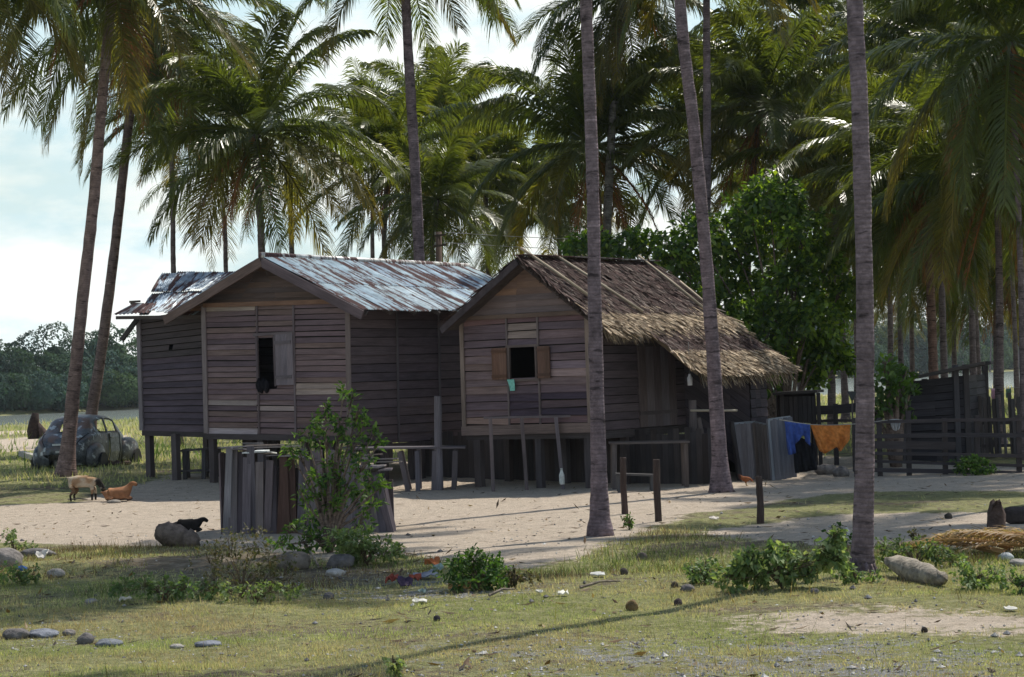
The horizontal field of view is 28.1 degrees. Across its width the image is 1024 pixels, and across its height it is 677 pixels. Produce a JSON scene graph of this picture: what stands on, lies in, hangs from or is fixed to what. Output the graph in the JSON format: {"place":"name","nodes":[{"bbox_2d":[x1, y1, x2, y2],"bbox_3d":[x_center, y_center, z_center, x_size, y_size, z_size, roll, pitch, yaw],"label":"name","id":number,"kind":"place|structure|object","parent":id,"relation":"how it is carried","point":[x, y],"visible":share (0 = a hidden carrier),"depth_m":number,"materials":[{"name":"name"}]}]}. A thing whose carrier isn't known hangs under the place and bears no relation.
{"place":"outdoors","nodes":[
{"label":"outdoors","id":0,"kind":"place"},
{"bbox_2d":[0,0,1018,355],"label":"sky","id":1,"kind":"structure","parent":0,"point":[43,203],"materials":[{"name":"white"}]},
{"bbox_2d":[0,371,1019,424],"bbox_3d":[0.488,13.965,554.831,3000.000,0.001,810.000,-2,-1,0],"label":"water","id":2,"kind":"structure","parent":0,"point":[125,414],"depth_m":289.16,"materials":[{"name":"grey liquid"}]},
{"bbox_2d":[0,368,1023,676],"bbox_3d":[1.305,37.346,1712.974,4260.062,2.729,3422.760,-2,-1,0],"label":"ground","id":3,"kind":"structure","parent":0,"point":[154,502],"depth_m":24.90,"materials":[{"name":"sand"}]},
{"bbox_2d":[0,547,23,567],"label":"stone","id":4,"kind":"object","parent":3,"relation":"on","point":[11,556],"visible":0.66,"depth_m":26.48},
{"bbox_2d":[0,560,40,585],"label":"weed clump","id":5,"kind":"object","parent":3,"relation":"on","point":[23,576],"visible":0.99,"depth_m":24.50,"materials":[{"name":"green plant"}]},
{"bbox_2d":[27,412,45,438],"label":"palm stump","id":6,"kind":"object","parent":3,"relation":"on","point":[36,429],"visible":0.77,"depth_m":97.65,"materials":[{"name":"brown wood"}]},
{"bbox_2d":[0,0,147,131],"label":"palm tree","id":7,"kind":"object","parent":3,"relation":"on","point":[51,10],"visible":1,"depth_m":48.68,"materials":[{"name":"green plant"}]},
{"bbox_2d":[31,414,141,468],"bbox_3d":[-12.181,2.904,58.608,2.042,1.480,4.322,-2,-1,9],"label":"car wreck","id":8,"kind":"object","parent":3,"relation":"on","point":[95,445],"visible":0.88,"depth_m":57.22,"materials":[{"name":"paint"}]},
{"bbox_2d":[66,475,106,500],"bbox_3d":[-9.115,3.204,43.921,0.897,0.543,0.330,-2,-1,0],"label":"goat","id":9,"kind":"object","parent":3,"relation":"on","point":[75,483],"visible":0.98,"depth_m":43.85},
{"bbox_2d":[101,481,137,500],"bbox_3d":[-8.367,3.265,43.610,0.788,0.426,0.431,-2,-1,0],"label":"goat","id":10,"kind":"object","parent":3,"relation":"on","point":[121,493],"visible":0.94,"depth_m":43.51},
{"bbox_2d":[0,0,269,476],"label":"palm tree","id":11,"kind":"object","parent":3,"relation":"on","point":[114,11],"visible":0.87,"depth_m":51.12,"materials":[{"name":"green plant"}]},
{"bbox_2d":[52,14,257,446],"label":"palm tree","id":12,"kind":"object","parent":3,"relation":"on","point":[108,122],"visible":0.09,"depth_m":74.02,"materials":[{"name":"green plant"}]},
{"bbox_2d":[0,0,327,427],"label":"palm tree","id":13,"kind":"object","parent":3,"relation":"on","point":[158,49],"visible":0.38,"depth_m":61.88,"materials":[{"name":"green plant"}]},
{"bbox_2d":[108,571,220,601],"bbox_3d":[-3.763,2.710,22.237,1.255,0.435,0.666,-2,-1,0],"label":"weed clump","id":14,"kind":"object","parent":3,"relation":"on","point":[118,587],"visible":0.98,"depth_m":22.18,"materials":[{"name":"green plant"}]},
{"bbox_2d":[154,521,200,546],"bbox_3d":[-4.918,2.901,30.119,0.700,0.447,0.365,-2,-1,0],"label":"stone","id":15,"kind":"object","parent":3,"relation":"on","point":[168,533],"visible":0.91,"depth_m":29.99,"materials":[{"name":"grey stone"}]},
{"bbox_2d":[180,447,220,479],"bbox_3d":[-7.380,2.970,48.364,0.981,0.788,0.572,-2,-1,0],"label":"table","id":16,"kind":"object","parent":3,"relation":"on","point":[187,470],"visible":0.65,"depth_m":48.12,"materials":[{"name":"grey wood"}]},
{"bbox_2d":[138,126,301,271],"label":"palm tree","id":17,"kind":"object","parent":3,"relation":"on","point":[225,249],"visible":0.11,"depth_m":86.01,"materials":[{"name":"green plant"}]},
{"bbox_2d":[181,523,301,599],"bbox_3d":[-2.949,2.470,22.377,1.314,0.906,0.896,-2,-1,0],"label":"weed clump","id":18,"kind":"object","parent":3,"relation":"on","point":[215,570],"visible":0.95,"depth_m":22.33,"materials":[{"name":"green plant"}]},
{"bbox_2d":[102,0,409,256],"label":"palm tree","id":19,"kind":"object","parent":3,"relation":"on","point":[256,101],"visible":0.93,"depth_m":59.74,"materials":[{"name":"green plant"}]},
{"bbox_2d":[218,579,306,603],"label":"weed clump","id":20,"kind":"object","parent":3,"relation":"on","point":[257,596],"visible":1,"depth_m":21.80,"materials":[{"name":"green plant"}]},
{"bbox_2d":[276,551,310,569],"bbox_3d":[-2.697,2.763,25.227,0.435,0.276,0.372,-2,-1,0],"label":"stone","id":21,"kind":"object","parent":3,"relation":"on","point":[302,559],"visible":0.66,"depth_m":25.10,"materials":[{"name":"stone"}]},
{"bbox_2d":[227,98,379,253],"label":"palm tree","id":22,"kind":"object","parent":3,"relation":"on","point":[291,243],"visible":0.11,"depth_m":81.99,"materials":[{"name":"green plant"}]},
{"bbox_2d":[115,252,493,482],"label":"stilt house","id":23,"kind":"structure","parent":3,"relation":"on","point":[302,334],"depth_m":46.46,"materials":[{"name":"brown wood"}]},
{"bbox_2d":[253,331,293,385],"bbox_3d":[-5.334,0.468,45.819,1.194,1.205,0.087,-3,-1,36],"label":"window","id":24,"kind":"structure","parent":23,"relation":"in","point":[283,361],"depth_m":45.63,"materials":[{"name":"grey wood"}]},
{"bbox_2d":[218,443,401,533],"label":"plank coop","id":25,"kind":"structure","parent":3,"relation":"on","point":[254,494],"depth_m":32.31,"materials":[{"name":"grey wood"}]},
{"bbox_2d":[266,380,393,553],"bbox_3d":[-2.500,1.797,27.751,1.812,2.450,0.786,-2,-1,0],"label":"shrub","id":26,"kind":"object","parent":3,"relation":"on","point":[329,512],"visible":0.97,"depth_m":27.66,"materials":[{"name":"green plant"}]},
{"bbox_2d":[326,554,354,568],"bbox_3d":[-2.104,2.759,25.152,0.355,0.227,0.264,-2,-1,0],"label":"stone","id":27,"kind":"object","parent":3,"relation":"on","point":[336,560],"visible":0.8,"depth_m":25.06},
{"bbox_2d":[321,523,408,565],"bbox_3d":[-1.820,2.600,25.377,1.079,0.648,0.762,-2,-1,0],"label":"weed clump","id":28,"kind":"object","parent":3,"relation":"on","point":[352,547],"visible":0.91,"depth_m":25.27,"materials":[{"name":"green plant"}]},
{"bbox_2d":[296,56,436,257],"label":"palm tree","id":29,"kind":"object","parent":3,"relation":"on","point":[372,250],"visible":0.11,"depth_m":91.16,"materials":[{"name":"green plant"}]},
{"bbox_2d":[267,71,488,259],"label":"palm tree","id":30,"kind":"object","parent":3,"relation":"on","point":[369,126],"visible":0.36,"depth_m":74.16,"materials":[{"name":"green plant"}]},
{"bbox_2d":[254,0,522,260],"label":"palm tree","id":31,"kind":"object","parent":3,"relation":"on","point":[406,7],"visible":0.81,"depth_m":56.05,"materials":[{"name":"green plant"}]},
{"bbox_2d":[382,655,406,676],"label":"weed clump","id":32,"kind":"object","parent":3,"relation":"on","point":[396,665],"visible":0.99,"depth_m":16.07,"materials":[{"name":"green plant"}]},
{"bbox_2d":[342,445,465,491],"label":"plank platform","id":33,"kind":"structure","parent":3,"relation":"on","point":[405,474],"depth_m":43.51,"materials":[{"name":"grey wood"}]},
{"bbox_2d":[345,38,531,259],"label":"palm tree","id":34,"kind":"object","parent":3,"relation":"on","point":[475,88],"visible":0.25,"depth_m":85.18,"materials":[{"name":"green plant"}]},
{"bbox_2d":[334,119,543,274],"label":"palm tree","id":35,"kind":"object","parent":3,"relation":"on","point":[438,175],"visible":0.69,"depth_m":69.54,"materials":[{"name":"green plant"}]},
{"bbox_2d":[434,396,443,489],"bbox_3d":[-1.564,2.265,43.572,0.196,2.086,0.178,-2,-1,0],"label":"wooden post","id":36,"kind":"object","parent":3,"relation":"on","point":[438,435],"visible":0.92,"depth_m":43.51,"materials":[{"name":"grey wood"}]},
{"bbox_2d":[431,542,512,592],"bbox_3d":[-0.404,2.560,22.424,0.919,0.669,0.653,-2,-1,16],"label":"weed clump","id":37,"kind":"object","parent":3,"relation":"on","point":[490,576],"visible":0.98,"depth_m":22.35,"materials":[{"name":"green plant"}]},
{"bbox_2d":[397,89,586,274],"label":"palm tree","id":38,"kind":"object","parent":3,"relation":"on","point":[500,146],"visible":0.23,"depth_m":79.25,"materials":[{"name":"green plant"}]},
{"bbox_2d":[0,385,1016,489],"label":"grass","id":39,"kind":"structure","parent":3,"relation":"on","point":[88,468],"depth_m":64.20,"materials":[{"name":"plant"}]},
{"bbox_2d":[0,303,1018,412],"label":"forest","id":40,"kind":"object","parent":3,"relation":"on","point":[32,379],"visible":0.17,"depth_m":341.43,"materials":[{"name":"green plant"}]},
{"bbox_2d":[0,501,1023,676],"bbox_3d":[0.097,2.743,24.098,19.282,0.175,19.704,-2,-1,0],"label":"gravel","id":41,"kind":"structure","parent":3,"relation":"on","point":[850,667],"depth_m":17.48,"materials":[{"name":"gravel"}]},
{"bbox_2d":[0,472,1023,676],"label":"fallen leaves","id":42,"kind":"object","parent":3,"relation":"on","point":[466,662],"visible":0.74,"depth_m":21.52,"materials":[{"name":"brown plant"}]},
{"bbox_2d":[502,563,541,587],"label":"weed clump","id":43,"kind":"object","parent":3,"relation":"on","point":[514,579],"visible":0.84,"depth_m":22.46,"materials":[{"name":"green plant"}]},
{"bbox_2d":[444,135,602,272],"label":"palm tree","id":44,"kind":"object","parent":3,"relation":"on","point":[447,258],"visible":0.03,"depth_m":92.55,"materials":[{"name":"green plant"}]},
{"bbox_2d":[484,415,570,491],"bbox_3d":[0.340,2.400,42.560,1.810,1.610,0.075,-2,-1,0],"label":"drying rack","id":45,"kind":"object","parent":3,"relation":"on","point":[555,417],"visible":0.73,"depth_m":42.53,"materials":[{"name":"brown wood"}]},
{"bbox_2d":[434,232,649,261],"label":"utility pole","id":46,"kind":"object","parent":3,"relation":"on","point":[438,244],"visible":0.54,"depth_m":65.90,"materials":[{"name":"grey wood"}]},
{"bbox_2d":[475,0,613,536],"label":"palm tree","id":47,"kind":"object","parent":3,"relation":"on","point":[599,524],"visible":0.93,"depth_m":29.55,"materials":[{"name":"brown plant"}]},
{"bbox_2d":[461,129,651,275],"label":"palm tree","id":48,"kind":"object","parent":3,"relation":"on","point":[562,228],"visible":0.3,"depth_m":79.51,"materials":[{"name":"green plant"}]},
{"bbox_2d":[453,21,742,261],"bbox_3d":[2.721,-3.315,64.192,9.057,13.278,9.842,-2,-1,0],"label":"palm tree","id":49,"kind":"object","parent":3,"relation":"on","point":[570,125],"visible":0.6,"depth_m":63.19,"materials":[{"name":"green plant"}]},
{"bbox_2d":[416,247,800,487],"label":"stilt house","id":50,"kind":"structure","parent":3,"relation":"on","point":[521,320],"depth_m":43.58,"materials":[{"name":"brown wood"}]},
{"bbox_2d":[491,344,550,381],"bbox_3d":[0.190,0.518,43.238,1.510,0.768,0.090,-3,-1,36],"label":"window","id":51,"kind":"structure","parent":50,"relation":"in","point":[501,358],"depth_m":43.36,"materials":[{"name":"brown wood"}]},
{"bbox_2d":[636,334,677,426],"bbox_3d":[3.150,0.840,44.346,0.050,2.112,1.506,-3,-1,36],"label":"door","id":52,"kind":"structure","parent":50,"relation":"in","point":[656,365],"depth_m":44.28,"materials":[{"name":"brown wood"}]},
{"bbox_2d":[508,0,735,247],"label":"palm tree","id":53,"kind":"object","parent":3,"relation":"on","point":[611,29],"visible":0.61,"depth_m":62.61,"materials":[{"name":"green plant"}]},
{"bbox_2d":[620,457,627,513],"bbox_3d":[1.870,2.505,34.237,0.126,1.032,0.118,-2,-1,0],"label":"wooden post","id":54,"kind":"object","parent":3,"relation":"on","point":[624,501],"visible":0.92,"depth_m":34.20,"materials":[{"name":"brown wood"}]},
{"bbox_2d":[608,440,689,489],"bbox_3d":[2.811,2.595,41.880,1.617,1.014,0.789,-2,-1,0],"label":"table","id":55,"kind":"object","parent":3,"relation":"on","point":[684,465],"depth_m":41.51,"materials":[{"name":"grey wood"}]},
{"bbox_2d":[653,459,661,521],"bbox_3d":[2.272,2.416,32.019,0.123,1.059,0.119,-2,-1,0],"label":"wooden post","id":56,"kind":"object","parent":3,"relation":"on","point":[657,490],"visible":0.92,"depth_m":31.98,"materials":[{"name":"brown wood"}]},
{"bbox_2d":[575,28,819,297],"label":"palm tree","id":57,"kind":"object","parent":3,"relation":"on","point":[676,102],"visible":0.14,"depth_m":67.57,"materials":[{"name":"green plant"}]},
{"bbox_2d":[682,556,724,585],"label":"weed clump","id":58,"kind":"object","parent":3,"relation":"on","point":[703,575],"visible":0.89,"depth_m":22.20,"materials":[{"name":"green plant"}]},
{"bbox_2d":[674,0,735,492],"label":"palm tree","id":59,"kind":"object","parent":3,"relation":"on","point":[720,480],"visible":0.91,"depth_m":39.34,"materials":[{"name":"brown plant"}]},
{"bbox_2d":[555,164,855,418],"bbox_3d":[5.437,-0.754,54.603,7.676,7.439,4.277,-2,-1,18],"label":"broadleaf tree","id":60,"kind":"object","parent":3,"relation":"on","point":[777,209],"visible":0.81,"depth_m":53.65,"materials":[{"name":"green plant"}]},
{"bbox_2d":[600,0,821,222],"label":"palm tree","id":61,"kind":"object","parent":3,"relation":"on","point":[706,95],"visible":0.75,"depth_m":58.06,"materials":[{"name":"green plant"}]},
{"bbox_2d":[734,421,755,478],"bbox_3d":[5.006,2.392,43.767,0.826,1.235,0.396,-1,-1,-34],"label":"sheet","id":62,"kind":"object","parent":3,"relation":"on","point":[744,436],"visible":0.78,"depth_m":43.76,"materials":[{"name":"grey metal"}]},
{"bbox_2d":[755,476,763,523],"bbox_3d":[3.742,2.473,30.890,0.115,0.803,0.121,-3,-1,37],"label":"wooden post","id":63,"kind":"object","parent":3,"relation":"on","point":[760,500],"visible":0.92,"depth_m":30.84,"materials":[{"name":"brown wood"}]},
{"bbox_2d":[619,0,900,295],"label":"palm tree","id":64,"kind":"object","parent":3,"relation":"on","point":[742,74],"visible":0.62,"depth_m":61.16,"materials":[{"name":"green plant"}]},
{"bbox_2d":[752,421,774,479],"bbox_3d":[5.375,2.381,43.601,0.275,1.251,1.072,-2,-1,-20],"label":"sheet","id":65,"kind":"object","parent":3,"relation":"on","point":[761,450],"visible":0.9,"depth_m":43.63,"materials":[{"name":"grey metal"}]},
{"bbox_2d":[688,84,849,390],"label":"palm tree","id":66,"kind":"object","parent":3,"relation":"on","point":[713,192],"visible":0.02,"depth_m":77.50,"materials":[{"name":"green plant"}]},
{"bbox_2d":[709,525,851,594],"bbox_3d":[2.780,2.309,21.276,1.479,0.727,0.566,-2,-1,0],"label":"weed clump","id":67,"kind":"object","parent":3,"relation":"on","point":[743,567],"visible":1,"depth_m":21.19,"materials":[{"name":"green plant"}]},
{"bbox_2d":[766,416,796,480],"bbox_3d":[5.732,2.329,43.629,0.408,1.331,1.240,-3,-1,37],"label":"sheet","id":68,"kind":"object","parent":3,"relation":"on","point":[783,466],"visible":0.91,"depth_m":43.48,"materials":[{"name":"grey metal"}]},
{"bbox_2d":[772,389,823,464],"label":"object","id":69,"kind":"object","parent":3,"relation":"on","point":[799,406],"visible":0.67,"depth_m":45.81,"materials":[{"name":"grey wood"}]},
{"bbox_2d":[689,0,918,422],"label":"palm tree","id":70,"kind":"object","parent":3,"relation":"on","point":[804,5],"visible":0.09,"depth_m":75.88,"materials":[{"name":"green plant"}]},
{"bbox_2d":[810,403,855,464],"bbox_3d":[7.303,2.186,46.253,1.230,1.452,0.153,-3,-1,24],"label":"rail fence","id":71,"kind":"object","parent":3,"relation":"on","point":[835,410],"visible":0.45,"depth_m":46.20,"materials":[{"name":"brown wood"}]},
{"bbox_2d":[711,59,960,424],"bbox_3d":[9.792,-2.651,59.892,8.270,11.267,8.143,-2,-1,0],"label":"palm tree","id":72,"kind":"object","parent":3,"relation":"on","point":[732,122],"visible":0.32,"depth_m":59.98,"materials":[{"name":"green plant"}]},
{"bbox_2d":[784,9,893,396],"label":"palm tree","id":73,"kind":"object","parent":3,"relation":"on","point":[890,328],"visible":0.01,"depth_m":83.93,"materials":[{"name":"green plant"}]},
{"bbox_2d":[751,203,936,402],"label":"palm tree","id":74,"kind":"object","parent":3,"relation":"on","point":[913,299],"visible":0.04,"depth_m":95.74,"materials":[{"name":"green plant"}]},
{"bbox_2d":[831,561,883,584],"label":"weed clump","id":75,"kind":"object","parent":3,"relation":"on","point":[852,576],"visible":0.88,"depth_m":21.59,"materials":[{"name":"green plant"}]},
{"bbox_2d":[846,0,877,573],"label":"palm tree","id":76,"kind":"object","parent":3,"relation":"on","point":[862,546],"visible":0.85,"depth_m":23.10,"materials":[{"name":"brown plant"}]},
{"bbox_2d":[772,0,1023,377],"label":"palm tree","id":77,"kind":"object","parent":3,"relation":"on","point":[919,20],"visible":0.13,"depth_m":67.77,"materials":[{"name":"green plant"}]},
{"bbox_2d":[874,352,922,467],"bbox_3d":[8.351,1.579,45.251,1.531,2.578,1.264,-2,-1,0],"label":"broadleaf tree","id":78,"kind":"object","parent":3,"relation":"on","point":[891,407],"visible":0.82,"depth_m":45.12,"materials":[{"name":"green plant"}]},
{"bbox_2d":[807,137,992,395],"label":"palm tree","id":79,"kind":"object","parent":3,"relation":"on","point":[900,349],"visible":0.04,"depth_m":71.89,"materials":[{"name":"green plant"}]},
{"bbox_2d":[777,64,1023,378],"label":"palm tree","id":80,"kind":"object","parent":3,"relation":"on","point":[908,209],"visible":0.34,"depth_m":54.56,"materials":[{"name":"green plant"}]},
{"bbox_2d":[826,254,991,380],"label":"palm tree","id":81,"kind":"object","parent":3,"relation":"on","point":[911,339],"visible":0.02,"depth_m":103.89,"materials":[{"name":"green plant"}]},
{"bbox_2d":[800,0,1023,459],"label":"palm tree","id":82,"kind":"object","parent":3,"relation":"on","point":[997,15],"visible":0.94,"depth_m":45.45,"materials":[{"name":"green plant"}]},
{"bbox_2d":[839,25,991,374],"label":"palm tree","id":83,"kind":"object","parent":3,"relation":"on","point":[972,337],"visible":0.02,"depth_m":73.90,"materials":[{"name":"green plant"}]},
{"bbox_2d":[884,555,947,585],"bbox_3d":[4.311,2.499,21.897,0.268,0.282,1.738,-2,-1,-10],"label":"rock","id":84,"kind":"object","parent":3,"relation":"on","point":[912,569],"visible":0.93,"depth_m":21.64,"materials":[{"name":"grey stone"}]},
{"bbox_2d":[811,19,1023,443],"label":"palm tree","id":85,"kind":"object","parent":3,"relation":"on","point":[920,180],"visible":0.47,"depth_m":49.92,"materials":[{"name":"green plant"}]},
{"bbox_2d":[874,534,968,566],"bbox_3d":[4.628,2.469,23.288,1.186,0.529,0.413,-2,-1,0],"label":"weed clump","id":86,"kind":"object","parent":3,"relation":"on","point":[929,551],"visible":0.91,"depth_m":23.25,"materials":[{"name":"green plant"}]},
{"bbox_2d":[853,410,1023,476],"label":"rail fence","id":87,"kind":"object","parent":3,"relation":"on","point":[909,445],"visible":0.84,"depth_m":42.89,"materials":[{"name":"brown wood"}]},
{"bbox_2d":[779,419,886,424],"bbox_3d":[6.741,1.721,42.641,2.356,0.167,0.276,-2,-1,-10],"label":"clothesline","id":88,"kind":"object","parent":87,"relation":"attached to","point":[837,424],"visible":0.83,"depth_m":42.56,"materials":[{"name":"fabric"}]},
{"bbox_2d":[785,421,810,454],"bbox_3d":[5.938,2.060,42.537,0.529,0.699,0.186,-2,-1,0],"label":"shirt","id":89,"kind":"object","parent":88,"relation":"hanging from","point":[795,432],"visible":1,"depth_m":42.54,"materials":[{"name":"fabric"}]},
{"bbox_2d":[794,438,816,472],"bbox_3d":[6.109,2.431,42.669,0.479,0.729,0.188,-2,-1,0],"label":"dark cloth","id":90,"kind":"object","parent":88,"relation":"hanging from","point":[805,457],"visible":1,"depth_m":42.67,"materials":[{"name":"fabric"}]},
{"bbox_2d":[811,425,849,453],"bbox_3d":[6.626,2.079,42.556,0.839,0.630,0.188,-2,-1,0],"label":"sarong","id":91,"kind":"object","parent":88,"relation":"hanging from","point":[828,438],"visible":1,"depth_m":42.56,"materials":[{"name":"fabric"}]},
{"bbox_2d":[900,361,992,460],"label":"shed","id":92,"kind":"structure","parent":3,"relation":"on","point":[956,395],"depth_m":46.22,"materials":[{"name":"grey wood"}]},
{"bbox_2d":[874,249,1018,376],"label":"palm tree","id":93,"kind":"object","parent":3,"relation":"on","point":[954,355],"visible":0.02,"depth_m":99.09,"materials":[{"name":"green plant"}]},
{"bbox_2d":[871,152,1023,374],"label":"palm tree","id":94,"kind":"object","parent":3,"relation":"on","point":[978,356],"visible":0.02,"depth_m":75.93,"materials":[{"name":"green plant"}]},
{"bbox_2d":[883,22,1023,285],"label":"palm tree","id":95,"kind":"object","parent":3,"relation":"on","point":[1007,267],"visible":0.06,"depth_m":62.49,"materials":[{"name":"green plant"}]},
{"bbox_2d":[903,239,1018,406],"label":"palm tree","id":96,"kind":"object","parent":3,"relation":"on","point":[955,314],"visible":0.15,"depth_m":93.89,"materials":[{"name":"green plant"}]},
{"bbox_2d":[900,524,1023,554],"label":"dry frond pile","id":97,"kind":"object","parent":3,"relation":"on","point":[984,538],"visible":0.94,"depth_m":24.09,"materials":[{"name":"brown plant"}]},
{"bbox_2d":[925,230,1017,327],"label":"palm tree","id":98,"kind":"object","parent":3,"relation":"on","point":[1007,283],"visible":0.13,"depth_m":89.56,"materials":[{"name":"green plant"}]},
{"bbox_2d":[948,453,998,475],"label":"weed clump","id":99,"kind":"object","parent":3,"relation":"on","point":[972,462],"visible":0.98,"depth_m":42.27,"materials":[{"name":"green plant"}]},
{"bbox_2d":[948,557,1014,591],"bbox_3d":[4.737,2.412,20.777,0.652,0.396,0.534,-2,-1,0],"label":"weed clump","id":100,"kind":"object","parent":3,"relation":"on","point":[975,583],"visible":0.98,"depth_m":20.74,"materials":[{"name":"green plant"}]},
{"bbox_2d":[987,499,1005,541],"bbox_3d":[5.968,2.315,25.388,0.375,0.659,0.365,-2,-1,0],"label":"palm stump","id":101,"kind":"object","parent":3,"relation":"on","point":[996,516],"visible":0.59,"depth_m":25.32,"materials":[{"name":"brown wood"}]},
{"bbox_2d":[978,393,1019,453],"bbox_3d":[11.205,1.998,46.675,1.555,1.531,0.114,-3,-1,26],"label":"picket fence","id":102,"kind":"object","parent":3,"relation":"on","point":[996,446],"visible":0.69,"depth_m":46.73,"materials":[{"name":"brown wood"}]},
{"bbox_2d":[978,219,1019,410],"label":"palm tree","id":103,"kind":"object","parent":3,"relation":"on","point":[1015,352],"visible":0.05,"depth_m":84.92,"materials":[{"name":"brown plant"}]},
{"bbox_2d":[1000,565,1023,595],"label":"weed clump","id":104,"kind":"object","parent":3,"relation":"on","point":[1017,581],"visible":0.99,"depth_m":20.36,"materials":[{"name":"green plant"}]},
{"bbox_2d":[1004,506,1023,523],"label":"log","id":105,"kind":"object","parent":3,"relation":"on","point":[1014,514],"visible":0.91,"depth_m":28.69,"materials":[{"name":"grey wood"}]},
{"bbox_2d":[0,490,1023,676],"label":"grass","id":106,"kind":"structure","parent":0,"point":[204,666],"depth_m":20.11,"materials":[{"name":"plant"}]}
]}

